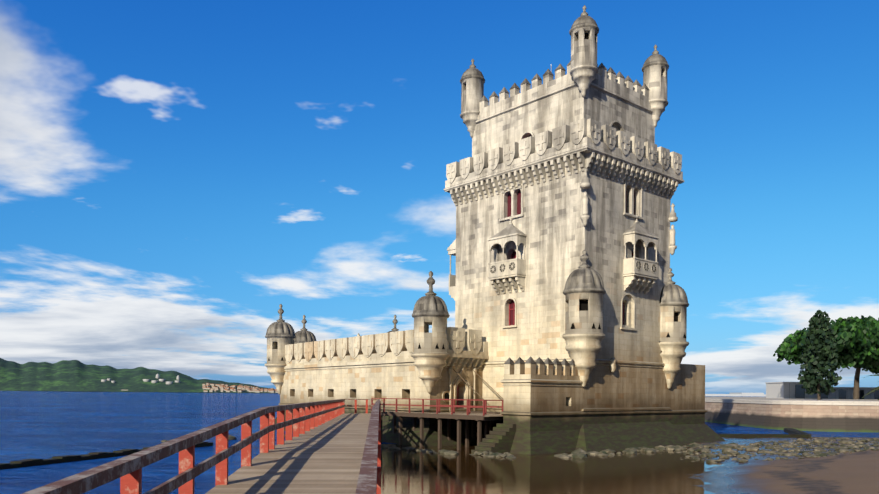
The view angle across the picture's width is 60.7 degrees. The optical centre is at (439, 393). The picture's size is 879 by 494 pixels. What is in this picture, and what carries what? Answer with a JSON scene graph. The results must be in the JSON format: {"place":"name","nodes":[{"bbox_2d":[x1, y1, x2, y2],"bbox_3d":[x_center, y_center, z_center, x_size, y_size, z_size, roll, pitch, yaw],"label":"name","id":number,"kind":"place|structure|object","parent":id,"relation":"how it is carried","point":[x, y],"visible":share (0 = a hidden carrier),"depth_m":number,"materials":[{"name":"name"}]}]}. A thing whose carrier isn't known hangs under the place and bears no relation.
{"place":"outdoors","nodes":[
{"label":"outdoors","id":0,"kind":"place"},
{"bbox_2d":[0,358,270,392],"bbox_3d":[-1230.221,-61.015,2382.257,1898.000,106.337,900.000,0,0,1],"label":"hills","id":1,"kind":"structure","parent":0,"point":[69,375],"depth_m":2030.67,"materials":[{"name":"green plant"}]},
{"bbox_2d":[101,374,179,383],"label":"buildings","id":2,"kind":"structure","parent":1,"relation":"on","point":[162,380],"depth_m":2003.51,"materials":[{"name":"grey"}]},
{"bbox_2d":[77,383,277,392],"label":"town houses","id":3,"kind":"structure","parent":1,"relation":"on","point":[211,390],"depth_m":1946.15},
{"bbox_2d":[203,384,276,390],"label":"town roofs","id":4,"kind":"structure","parent":3,"relation":"attached to","point":[261,389],"depth_m":1969.83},
{"bbox_2d":[0,391,878,493],"bbox_3d":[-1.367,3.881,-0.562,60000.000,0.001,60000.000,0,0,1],"label":"sea water","id":5,"kind":"structure","parent":0,"point":[42,424],"depth_m":79.67,"materials":[{"name":"blue liquid"}]},
{"bbox_2d":[0,428,811,469],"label":"groyne rock","id":6,"kind":"object","parent":5,"relation":"in","point":[793,433],"visible":0.29,"depth_m":43.41,"materials":[{"name":"stone"}]},
{"bbox_2d":[381,411,502,449],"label":"support posts","id":7,"kind":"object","parent":5,"relation":"in","point":[479,419],"depth_m":54.45,"materials":[{"name":"brown wood"}]},
{"bbox_2d":[371,398,502,415],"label":"gate platform rails","id":8,"kind":"object","parent":7,"relation":"on","point":[468,406],"visible":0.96,"depth_m":53.01,"materials":[{"name":"brown wood"}]},
{"bbox_2d":[381,411,502,416],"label":"platform deck","id":9,"kind":"structure","parent":7,"relation":"on","point":[488,415],"depth_m":53.88,"materials":[{"name":"brown wood"}]},
{"bbox_2d":[453,369,502,411],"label":"drawbridge ropes","id":10,"kind":"object","parent":7,"relation":"on","point":[485,382],"visible":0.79,"depth_m":57.10,"materials":[{"name":"brown fabric"}]},
{"bbox_2d":[264,271,704,431],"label":"bastion walls","id":11,"kind":"structure","parent":5,"relation":"in","point":[426,375],"depth_m":59.41,"materials":[{"name":"beige stone"}]},
{"bbox_2d":[268,327,706,415],"bbox_3d":[-1.553,-2.171,73.861,24.342,7.800,47.946,1,0,-41],"label":"bastion ornament","id":12,"kind":"object","parent":11,"relation":"attached to","point":[398,342],"visible":0.56,"depth_m":59.13,"materials":[{"name":"beige stone"}]},
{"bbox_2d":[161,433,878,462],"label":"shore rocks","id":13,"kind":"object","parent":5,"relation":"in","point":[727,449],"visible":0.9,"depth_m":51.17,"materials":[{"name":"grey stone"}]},
{"bbox_2d":[445,61,694,451],"bbox_3d":[9.795,-9.807,60.940,15.400,29.170,17.950,1,0,-41],"label":"tower masonry","id":14,"kind":"object","parent":5,"relation":"in","point":[605,436],"visible":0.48,"depth_m":56.19,"materials":[{"name":"beige stone"}]},
{"bbox_2d":[705,399,878,432],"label":"quay wall","id":15,"kind":"structure","parent":5,"relation":"in","point":[834,416],"depth_m":85.65,"materials":[{"name":"stone"}]},
{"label":"walkway substructure","id":16,"kind":"object","parent":5,"relation":"in","visible":0},
{"bbox_2d":[120,400,380,493],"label":"railing posts","id":17,"kind":"object","parent":16,"relation":"on","point":[131,483],"visible":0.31,"depth_m":15.77,"materials":[{"name":"red wood"}]},
{"bbox_2d":[22,399,379,493],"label":"walkway rails","id":18,"kind":"object","parent":17,"relation":"attached to","point":[88,480],"visible":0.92,"depth_m":9.71,"materials":[{"name":"brown wood"}]},
{"bbox_2d":[205,413,370,493],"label":"walkway deck","id":19,"kind":"structure","parent":16,"relation":"on","point":[325,458],"depth_m":16.08,"materials":[{"name":"grey wood"}]},
{"bbox_2d":[0,0,878,393],"label":"sky","id":20,"kind":"structure","parent":0,"point":[175,174],"materials":[{"name":"blue"}]},
{"bbox_2d":[275,341,724,454],"bbox_3d":[-1.844,0.276,73.462,26.760,8.800,51.399,1,0,-41],"label":"bastion masonry","id":21,"kind":"object","parent":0,"point":[502,438],"visible":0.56,"depth_m":51.33,"materials":[{"name":"beige stone"}]},
{"bbox_2d":[455,5,688,423],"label":"tower","id":22,"kind":"structure","parent":0,"point":[571,259],"depth_m":56.20,"materials":[{"name":"beige stone"}]},
{"bbox_2d":[444,33,685,411],"bbox_3d":[9.792,-12.752,60.967,13.405,28.140,16.032,1,0,-41],"label":"tower ornament","id":23,"kind":"object","parent":22,"relation":"attached to","point":[640,275],"visible":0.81,"depth_m":56.17,"materials":[{"name":"beige stone"}]},
{"bbox_2d":[507,134,634,325],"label":"tower windows","id":24,"kind":"structure","parent":22,"relation":"in","point":[512,309],"depth_m":58.06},
{"bbox_2d":[381,437,875,493],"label":"moat water","id":25,"kind":"structure","parent":0,"point":[464,471],"depth_m":36.94,"materials":[{"name":"brown liquid"}]},
{"bbox_2d":[705,393,765,396],"bbox_3d":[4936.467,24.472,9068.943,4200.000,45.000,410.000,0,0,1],"label":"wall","id":26,"kind":"structure","parent":0,"point":[747,394],"depth_m":8909.71,"materials":[{"name":"grey"}]},
{"bbox_2d":[682,437,878,493],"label":"beach sand","id":27,"kind":"structure","parent":0,"point":[851,473],"depth_m":35.35,"materials":[{"name":"brown sand"}]},
{"bbox_2d":[705,397,878,400],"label":"quay pavement","id":28,"kind":"structure","parent":0,"point":[757,398],"depth_m":123.60,"materials":[{"name":"grey stone"}]},
{"bbox_2d":[797,310,842,399],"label":"cypress tree","id":29,"kind":"object","parent":28,"relation":"on","point":[823,353],"depth_m":97.81,"materials":[{"name":"green plant"}]},
{"bbox_2d":[853,345,876,398],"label":"tree trunk","id":30,"kind":"object","parent":28,"relation":"on","point":[856,385],"visible":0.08,"depth_m":138.23,"materials":[{"name":"brown plant"}]},
{"bbox_2d":[773,315,878,368],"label":"tree","id":31,"kind":"object","parent":30,"relation":"on","point":[857,339],"visible":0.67,"depth_m":133.01,"materials":[{"name":"green plant"}]},
{"bbox_2d":[854,344,878,373],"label":"tree foliage","id":32,"kind":"object","parent":31,"relation":"on","point":[873,369],"visible":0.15,"depth_m":140.91,"materials":[{"name":"green plant"}]},
{"bbox_2d":[862,374,878,399],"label":"palm tree","id":33,"kind":"object","parent":28,"relation":"on","point":[873,390],"visible":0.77,"depth_m":99.88,"materials":[{"name":"green plant"}]},
{"bbox_2d":[765,382,878,398],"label":"quay building","id":34,"kind":"structure","parent":0,"point":[790,390],"depth_m":156.45,"materials":[{"name":"grey"}]}
]}

